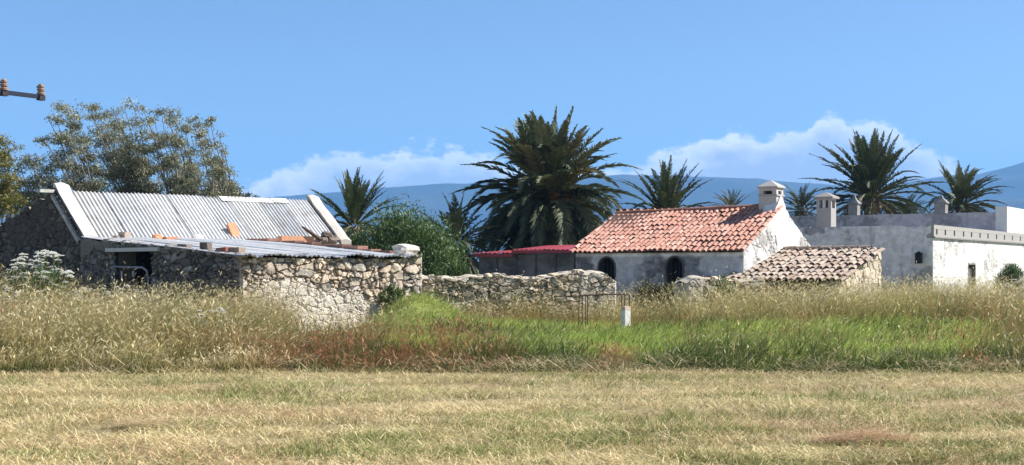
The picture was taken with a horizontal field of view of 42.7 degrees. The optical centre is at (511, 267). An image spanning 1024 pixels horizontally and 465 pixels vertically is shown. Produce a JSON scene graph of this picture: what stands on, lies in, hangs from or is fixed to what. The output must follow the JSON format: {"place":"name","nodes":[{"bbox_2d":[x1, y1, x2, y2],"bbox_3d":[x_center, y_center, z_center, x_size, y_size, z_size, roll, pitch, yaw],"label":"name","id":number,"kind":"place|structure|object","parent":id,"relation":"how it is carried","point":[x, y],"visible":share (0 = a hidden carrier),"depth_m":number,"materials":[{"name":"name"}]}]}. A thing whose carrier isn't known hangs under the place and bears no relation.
{"place":"outdoors","nodes":[
{"label":"outdoors","id":0,"kind":"place"},
{"bbox_2d":[0,254,1023,373],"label":"dry grass","id":1,"kind":"structure","parent":0,"point":[17,319],"depth_m":24.39,"materials":[{"name":"beige plant"}]},
{"bbox_2d":[0,269,1023,464],"bbox_3d":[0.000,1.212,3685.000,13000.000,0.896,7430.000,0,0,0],"label":"ground","id":2,"kind":"structure","parent":0,"point":[311,426],"depth_m":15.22,"materials":[{"name":"beige plant"}]},
{"bbox_2d":[1,264,16,292],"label":"wild carrot","id":3,"kind":"object","parent":2,"relation":"on","point":[10,282],"visible":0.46,"depth_m":29.37,"materials":[{"name":"green plant"}]},
{"bbox_2d":[0,136,31,222],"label":"windswept tree","id":4,"kind":"object","parent":2,"relation":"on","point":[8,192],"visible":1,"depth_m":43.84,"materials":[{"name":"green plant"}]},
{"bbox_2d":[7,253,30,298],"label":"wild carrot","id":5,"kind":"object","parent":2,"relation":"on","point":[22,254],"visible":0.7,"depth_m":28.95,"materials":[{"name":"green plant"}]},
{"bbox_2d":[5,259,33,301],"bbox_3d":[-10.869,0.483,28.836,0.596,1.372,0.521,0,0,-43],"label":"wild carrot","id":6,"kind":"object","parent":2,"relation":"on","point":[18,275],"visible":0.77,"depth_m":28.77,"materials":[{"name":"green plant"}]},
{"bbox_2d":[7,262,32,307],"bbox_3d":[-10.694,0.529,28.554,0.475,1.306,0.552,0,0,44],"label":"wild carrot","id":7,"kind":"object","parent":2,"relation":"on","point":[13,267],"visible":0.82,"depth_m":28.50,"materials":[{"name":"green plant"}]},
{"bbox_2d":[9,257,32,293],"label":"wild carrot","id":8,"kind":"object","parent":2,"relation":"on","point":[22,273],"visible":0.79,"depth_m":28.61,"materials":[{"name":"green plant"}]},
{"bbox_2d":[0,78,44,100],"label":"electricity pole","id":9,"kind":"object","parent":2,"relation":"on","point":[39,95],"visible":1,"depth_m":39.42,"materials":[{"name":"metal"}]},
{"bbox_2d":[11,262,35,295],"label":"wild carrot","id":10,"kind":"object","parent":2,"relation":"on","point":[23,263],"visible":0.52,"depth_m":28.73,"materials":[{"name":"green plant"}]},
{"bbox_2d":[11,256,39,295],"bbox_3d":[-10.792,0.446,29.125,0.620,1.429,0.543,0,0,-28],"label":"wild carrot","id":11,"kind":"object","parent":2,"relation":"on","point":[14,260],"visible":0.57,"depth_m":29.17,"materials":[{"name":"white plant"}]},
{"bbox_2d":[19,255,44,293],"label":"wild carrot","id":12,"kind":"object","parent":2,"relation":"on","point":[37,256],"visible":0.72,"depth_m":28.82,"materials":[{"name":"green plant"}]},
{"bbox_2d":[0,132,67,216],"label":"windswept tree","id":13,"kind":"object","parent":2,"relation":"on","point":[31,193],"visible":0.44,"depth_m":46.46,"materials":[{"name":"green plant"}]},
{"bbox_2d":[27,259,48,304],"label":"wild carrot","id":14,"kind":"object","parent":2,"relation":"on","point":[37,261],"visible":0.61,"depth_m":28.25,"materials":[{"name":"green plant"}]},
{"bbox_2d":[28,252,51,300],"bbox_3d":[-10.197,0.444,28.427,0.581,1.585,0.719,0,0,-7],"label":"wild carrot","id":15,"kind":"object","parent":2,"relation":"on","point":[40,271],"visible":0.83,"depth_m":28.39,"materials":[{"name":"green plant"}]},
{"bbox_2d":[28,250,56,273],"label":"wild carrot","id":16,"kind":"object","parent":2,"relation":"on","point":[44,258],"visible":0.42,"depth_m":29.73,"materials":[{"name":"white plant"}]},
{"bbox_2d":[27,252,58,296],"bbox_3d":[-10.415,0.431,29.034,0.681,1.569,0.596,0,0,-37],"label":"wild carrot","id":17,"kind":"object","parent":2,"relation":"on","point":[42,265],"visible":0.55,"depth_m":28.98,"materials":[{"name":"green plant"}]},
{"bbox_2d":[30,255,59,298],"bbox_3d":[-10.245,0.470,28.623,0.569,1.499,0.650,0,0,37],"label":"wild carrot","id":18,"kind":"object","parent":2,"relation":"on","point":[34,267],"visible":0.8,"depth_m":28.59,"materials":[{"name":"green plant"}]},
{"bbox_2d":[43,254,65,301],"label":"wild carrot","id":19,"kind":"object","parent":2,"relation":"on","point":[59,256],"visible":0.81,"depth_m":28.47,"materials":[{"name":"green plant"}]},
{"bbox_2d":[47,268,67,302],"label":"wild carrot","id":20,"kind":"object","parent":2,"relation":"on","point":[58,269],"visible":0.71,"depth_m":28.33,"materials":[{"name":"green plant"}]},
{"bbox_2d":[46,252,73,305],"bbox_3d":[-9.838,0.452,28.501,0.723,1.593,0.584,0,0,20],"label":"wild carrot","id":21,"kind":"object","parent":2,"relation":"on","point":[69,276],"visible":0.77,"depth_m":28.48,"materials":[{"name":"green plant"}]},
{"bbox_2d":[47,251,73,299],"bbox_3d":[-10.030,0.443,29.015,0.741,1.633,0.598,0,0,-11],"label":"wild carrot","id":22,"kind":"object","parent":2,"relation":"on","point":[54,272],"visible":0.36,"depth_m":28.97,"materials":[{"name":"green plant"}]},
{"bbox_2d":[33,99,111,192],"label":"windswept tree","id":23,"kind":"object","parent":2,"relation":"on","point":[82,171],"visible":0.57,"depth_m":45.84,"materials":[{"name":"green plant"}]},
{"bbox_2d":[75,96,165,194],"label":"windswept tree","id":24,"kind":"object","parent":2,"relation":"on","point":[134,173],"visible":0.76,"depth_m":47.28,"materials":[{"name":"green plant"}]},
{"bbox_2d":[84,414,205,430],"bbox_3d":[-3.621,1.519,13.025,1.312,0.142,0.994,0,0,0],"label":"straw heap","id":25,"kind":"object","parent":2,"relation":"on","point":[145,422],"visible":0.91,"depth_m":13.00,"materials":[{"name":"beige plant"}]},
{"bbox_2d":[137,105,203,195],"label":"windswept tree","id":26,"kind":"object","parent":2,"relation":"on","point":[172,182],"visible":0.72,"depth_m":46.65,"materials":[{"name":"green plant"}]},
{"bbox_2d":[192,310,204,336],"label":"wild carrot","id":27,"kind":"object","parent":2,"relation":"on","point":[197,324],"visible":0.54,"depth_m":22.25,"materials":[{"name":"green plant"}]},
{"bbox_2d":[194,314,207,343],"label":"wild carrot","id":28,"kind":"object","parent":2,"relation":"on","point":[200,326],"visible":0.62,"depth_m":22.05,"materials":[{"name":"green plant"}]},
{"bbox_2d":[0,182,421,331],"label":"stone barn","id":29,"kind":"structure","parent":2,"relation":"on","point":[82,228],"depth_m":33.12,"materials":[{"name":"stone"}]},
{"bbox_2d":[118,232,130,237],"bbox_3d":[-9.921,-0.815,33.570,0.210,0.205,0.250,0,0,22],"label":"concrete block","id":30,"kind":"object","parent":29,"relation":"on","point":[125,234],"depth_m":33.48,"materials":[{"name":"concrete"}]},
{"bbox_2d":[113,266,148,303],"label":"metal gate","id":31,"kind":"structure","parent":29,"relation":"attached to","point":[138,267],"depth_m":30.84,"materials":[{"name":"metal"}]},
{"bbox_2d":[152,234,162,238],"bbox_3d":[-9.271,-0.791,34.228,0.223,0.175,0.350,0,0,28],"label":"clay tile","id":32,"kind":"object","parent":29,"relation":"on","point":[158,236],"visible":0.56,"depth_m":34.14,"materials":[{"name":"orange ceramic"}]},
{"bbox_2d":[163,237,178,238],"bbox_3d":[-9.005,-0.758,34.463,0.256,0.119,0.400,0,0,34],"label":"brick","id":33,"kind":"object","parent":29,"relation":"on","point":[170,237],"visible":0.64,"depth_m":34.34,"materials":[{"name":"orange brick"}]},
{"bbox_2d":[177,244,191,247],"bbox_3d":[-7.461,-0.480,29.838,0.301,0.117,0.182,0,0,28],"label":"roof stone","id":34,"kind":"object","parent":29,"relation":"on","point":[186,245],"visible":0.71,"depth_m":29.77,"materials":[{"name":"grey stone"}]},
{"bbox_2d":[191,234,203,238],"bbox_3d":[-8.421,-0.788,35.047,0.335,0.212,0.265,0,0,-45],"label":"plaster lump","id":35,"kind":"object","parent":29,"relation":"on","point":[197,236],"visible":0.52,"depth_m":34.95,"materials":[{"name":"concrete"}]},
{"bbox_2d":[200,242,211,249],"bbox_3d":[-6.821,-0.465,29.202,0.254,0.194,0.173,0,0,28],"label":"roof stone","id":36,"kind":"object","parent":29,"relation":"on","point":[206,245],"visible":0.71,"depth_m":29.13,"materials":[{"name":"grey stone"}]},
{"bbox_2d":[216,247,232,251],"bbox_3d":[-6.285,-0.389,28.658,0.354,0.126,0.225,0,0,40],"label":"brick","id":37,"kind":"object","parent":29,"relation":"on","point":[223,249],"visible":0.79,"depth_m":28.54,"materials":[{"name":"red brick"}]},
{"bbox_2d":[226,222,239,236],"bbox_3d":[-7.713,-0.989,36.375,0.083,0.512,0.286,-25,-5,38],"label":"clay slab","id":38,"kind":"object","parent":29,"relation":"on","point":[233,229],"depth_m":36.33,"materials":[{"name":"ceramic"}]},
{"bbox_2d":[228,247,244,252],"bbox_3d":[-5.982,-0.369,28.482,0.266,0.148,0.306,0,0,17],"label":"roof stone","id":39,"kind":"object","parent":29,"relation":"on","point":[237,249],"visible":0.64,"depth_m":28.35,"materials":[{"name":"grey stone"}]},
{"bbox_2d":[277,236,313,241],"bbox_3d":[-6.182,-0.812,37.462,1.118,0.179,0.219,0,0,-45],"label":"clay slab","id":40,"kind":"object","parent":29,"relation":"on","point":[298,238],"depth_m":37.38,"materials":[{"name":"ceramic"}]},
{"bbox_2d":[302,226,320,240],"bbox_3d":[-5.760,-0.979,37.661,0.643,0.427,0.120,0,0,-42],"label":"roof timber","id":41,"kind":"object","parent":40,"relation":"on","point":[315,236],"visible":1,"depth_m":37.64,"materials":[{"name":"brown wood"}]},
{"bbox_2d":[316,236,327,242],"bbox_3d":[-5.505,-0.800,37.998,0.317,0.202,0.256,0,0,-45],"label":"roof stone","id":42,"kind":"object","parent":29,"relation":"on","point":[324,240],"visible":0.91,"depth_m":37.93,"materials":[{"name":"grey stone"}]},
{"bbox_2d":[327,236,339,243],"bbox_3d":[-5.270,-0.802,38.230,0.429,0.252,0.300,0,0,-45],"label":"roof stone","id":43,"kind":"object","parent":29,"relation":"on","point":[333,239],"visible":0.94,"depth_m":38.15,"materials":[{"name":"grey stone"}]},
{"bbox_2d":[321,231,332,236],"bbox_3d":[-5.400,-0.965,38.103,0.356,0.184,0.263,0,0,-45],"label":"roof stone","id":44,"kind":"object","parent":43,"relation":"on","point":[326,234],"visible":1,"depth_m":38.01,"materials":[{"name":"grey stone"}]},
{"bbox_2d":[391,244,419,254],"bbox_3d":[-2.532,-0.406,31.507,0.693,0.336,0.509,0,0,-45],"label":"boulder","id":45,"kind":"object","parent":29,"relation":"on","point":[403,249],"visible":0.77,"depth_m":31.29,"materials":[{"name":"stone"}]},
{"bbox_2d":[179,113,243,197],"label":"windswept tree","id":46,"kind":"object","parent":2,"relation":"on","point":[217,184],"visible":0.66,"depth_m":45.51,"materials":[{"name":"green plant"}]},
{"bbox_2d":[209,308,227,354],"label":"wild carrot","id":47,"kind":"object","parent":2,"relation":"on","point":[221,309],"visible":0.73,"depth_m":22.20,"materials":[{"name":"green plant"}]},
{"bbox_2d":[219,186,248,196],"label":"windswept tree","id":48,"kind":"object","parent":2,"relation":"on","point":[245,195],"depth_m":46.93,"materials":[{"name":"green plant"}]},
{"bbox_2d":[242,191,259,197],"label":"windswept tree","id":49,"kind":"object","parent":2,"relation":"on","point":[247,194],"visible":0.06,"depth_m":60.26,"materials":[{"name":"green plant"}]},
{"bbox_2d":[309,166,402,238],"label":"palm tree","id":50,"kind":"object","parent":2,"relation":"on","point":[356,203],"visible":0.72,"depth_m":45.66,"materials":[{"name":"green plant"}]},
{"bbox_2d":[343,224,376,248],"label":"oleander bush","id":51,"kind":"object","parent":2,"relation":"on","point":[357,233],"visible":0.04,"depth_m":43.21,"materials":[{"name":"green plant"}]},
{"bbox_2d":[378,280,407,306],"bbox_3d":[-2.821,0.691,30.576,0.696,0.844,0.755,0,0,14],"label":"shrub","id":52,"kind":"object","parent":2,"relation":"on","point":[392,296],"visible":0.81,"depth_m":30.51,"materials":[{"name":"green plant"}]},
{"bbox_2d":[345,193,477,275],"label":"oleander bush","id":53,"kind":"object","parent":2,"relation":"on","point":[388,233],"visible":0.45,"depth_m":41.40,"materials":[{"name":"green plant"}]},
{"bbox_2d":[440,257,477,276],"bbox_3d":[-1.642,0.527,40.130,1.304,1.779,1.511,0,0,0],"label":"oleander bush","id":54,"kind":"object","parent":2,"relation":"on","point":[456,270],"visible":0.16,"depth_m":39.91,"materials":[{"name":"green plant"}]},
{"bbox_2d":[417,190,511,274],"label":"palm tree","id":55,"kind":"object","parent":2,"relation":"on","point":[458,218],"visible":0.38,"depth_m":46.73,"materials":[{"name":"green plant"}]},
{"bbox_2d":[0,281,1023,373],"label":"dock weeds","id":56,"kind":"object","parent":2,"relation":"on","point":[321,356],"visible":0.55,"depth_m":21.32,"materials":[{"name":"brown plant"}]},
{"bbox_2d":[0,300,1023,374],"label":"dark weeds","id":57,"kind":"object","parent":2,"relation":"on","point":[737,355],"visible":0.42,"depth_m":20.80,"materials":[{"name":"green plant"}]},
{"bbox_2d":[0,285,1023,374],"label":"green undergrowth","id":58,"kind":"object","parent":2,"relation":"on","point":[498,345],"visible":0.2,"depth_m":21.10,"materials":[{"name":"green plant"}]},
{"bbox_2d":[422,269,615,321],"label":"garden wall","id":59,"kind":"structure","parent":2,"relation":"on","point":[582,282],"depth_m":33.36,"materials":[{"name":"stone"}]},
{"bbox_2d":[472,245,575,276],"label":"red roofed annexe","id":60,"kind":"structure","parent":2,"relation":"on","point":[540,260],"depth_m":39.92,"materials":[{"name":"grey paint"}]},
{"bbox_2d":[450,104,650,259],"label":"palm tree","id":61,"kind":"object","parent":2,"relation":"on","point":[539,210],"visible":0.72,"depth_m":48.58,"materials":[{"name":"green plant"}]},
{"bbox_2d":[578,294,629,326],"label":"rusty gate","id":62,"kind":"structure","parent":2,"relation":"on","point":[587,305],"depth_m":29.66,"materials":[{"name":"metal"}]},
{"bbox_2d":[621,306,630,326],"bbox_3d":[2.515,1.170,29.000,0.162,0.620,0.142,0,0,-38],"label":"marker post","id":63,"kind":"object","parent":2,"relation":"on","point":[625,315],"visible":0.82,"depth_m":28.94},
{"bbox_2d":[630,275,677,314],"bbox_3d":[4.039,0.879,34.651,2.041,1.357,1.142,0,0,0],"label":"shrub","id":64,"kind":"object","parent":2,"relation":"on","point":[655,290],"visible":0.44,"depth_m":34.40,"materials":[{"name":"green plant"}]},
{"bbox_2d":[615,155,715,208],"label":"palm tree","id":65,"kind":"object","parent":2,"relation":"on","point":[669,193],"visible":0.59,"depth_m":55.53,"materials":[{"name":"green plant"}]},
{"bbox_2d":[570,180,810,310],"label":"tiled house","id":66,"kind":"structure","parent":2,"relation":"on","point":[626,247],"depth_m":38.00,"materials":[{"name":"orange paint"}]},
{"bbox_2d":[597,256,615,280],"bbox_3d":[2.836,0.183,38.414,0.610,1.035,0.280,0,0,33],"label":"window","id":67,"kind":"structure","parent":66,"relation":"in","point":[606,265],"depth_m":38.46,"materials":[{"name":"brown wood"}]},
{"bbox_2d":[665,256,684,286],"bbox_3d":[4.672,0.183,37.222,0.590,1.035,0.280,0,0,33],"label":"window","id":68,"kind":"structure","parent":66,"relation":"in","point":[673,264],"depth_m":37.28,"materials":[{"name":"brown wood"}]},
{"bbox_2d":[674,275,764,316],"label":"garden wall","id":69,"kind":"structure","parent":2,"relation":"on","point":[690,280],"depth_m":33.29,"materials":[{"name":"stone"}]},
{"bbox_2d":[709,272,735,306],"bbox_3d":[5.357,0.714,32.910,0.803,1.265,0.815,0,0,37],"label":"shrub","id":70,"kind":"object","parent":2,"relation":"on","point":[723,281],"visible":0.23,"depth_m":32.78,"materials":[{"name":"green plant"}]},
{"bbox_2d":[707,188,750,205],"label":"palm tree","id":71,"kind":"object","parent":2,"relation":"on","point":[728,202],"visible":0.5,"depth_m":61.82,"materials":[{"name":"green plant"}]},
{"bbox_2d":[783,182,820,215],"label":"palm tree","id":72,"kind":"object","parent":2,"relation":"on","point":[799,211],"visible":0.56,"depth_m":63.77,"materials":[{"name":"green plant"}]},
{"bbox_2d":[725,245,884,302],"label":"tiled shed","id":73,"kind":"structure","parent":2,"relation":"on","point":[811,262],"depth_m":35.82,"materials":[{"name":"tile"}]},
{"bbox_2d":[803,424,931,443],"bbox_3d":[3.231,1.508,11.932,1.444,0.162,0.879,0,0,0],"label":"dry grass patch","id":74,"kind":"object","parent":2,"relation":"on","point":[879,432],"visible":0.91,"depth_m":11.92,"materials":[{"name":"beige plant"}]},
{"bbox_2d":[799,128,950,215],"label":"palm tree","id":75,"kind":"object","parent":2,"relation":"on","point":[870,170],"visible":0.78,"depth_m":65.14,"materials":[{"name":"green plant"}]},
{"bbox_2d":[790,207,1023,266],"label":"building","id":76,"kind":"structure","parent":2,"relation":"on","point":[1006,219],"depth_m":56.24,"materials":[{"name":"paint"}]},
{"bbox_2d":[847,193,861,214],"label":"pinnacle","id":77,"kind":"object","parent":76,"relation":"on","point":[853,203],"visible":1,"depth_m":58.19,"materials":[{"name":"grey paint"}]},
{"bbox_2d":[933,195,949,213],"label":"pinnacle","id":78,"kind":"object","parent":76,"relation":"on","point":[941,203],"visible":1,"depth_m":56.09,"materials":[{"name":"grey paint"}]},
{"bbox_2d":[882,187,932,213],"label":"palm tree","id":79,"kind":"object","parent":2,"relation":"on","point":[910,197],"visible":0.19,"depth_m":69.65,"materials":[{"name":"green plant"}]},
{"bbox_2d":[797,225,1023,293],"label":"white building","id":80,"kind":"structure","parent":2,"relation":"on","point":[955,250],"depth_m":46.59,"materials":[{"name":"paint"}]},
{"bbox_2d":[813,192,839,226],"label":"hooded chimney","id":81,"kind":"object","parent":80,"relation":"on","point":[826,214],"visible":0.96,"depth_m":49.79,"materials":[{"name":"paint"}]},
{"bbox_2d":[915,251,922,262],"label":"window","id":82,"kind":"structure","parent":80,"relation":"attached to","point":[918,256],"depth_m":44.97,"materials":[{"name":"metal"}]},
{"bbox_2d":[967,262,975,290],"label":"window","id":83,"kind":"structure","parent":80,"relation":"in","point":[970,266],"depth_m":49.84,"materials":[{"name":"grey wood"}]},
{"bbox_2d":[915,160,1013,212],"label":"palm tree","id":84,"kind":"object","parent":2,"relation":"on","point":[962,188],"visible":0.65,"depth_m":67.40,"materials":[{"name":"green plant"}]},
{"bbox_2d":[989,260,1023,291],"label":"shrub","id":85,"kind":"object","parent":2,"relation":"on","point":[1015,270],"visible":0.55,"depth_m":42.68,"materials":[{"name":"green plant"}]},
{"bbox_2d":[0,162,1023,227],"bbox_3d":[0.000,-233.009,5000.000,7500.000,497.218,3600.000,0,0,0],"label":"hills","id":86,"kind":"structure","parent":0,"point":[430,196],"depth_m":4624.34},
{"bbox_2d":[0,0,1023,201],"label":"sky","id":87,"kind":"structure","parent":0,"point":[303,93],"materials":[{"name":"blue"}]},
{"bbox_2d":[343,188,1023,266],"bbox_3d":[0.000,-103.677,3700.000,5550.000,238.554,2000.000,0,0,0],"label":"foothill","id":88,"kind":"structure","parent":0,"point":[753,198],"depth_m":3546.51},
{"bbox_2d":[357,287,1022,373],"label":"lush grass","id":89,"kind":"structure","parent":0,"point":[644,336],"depth_m":24.95,"materials":[{"name":"green plant"}]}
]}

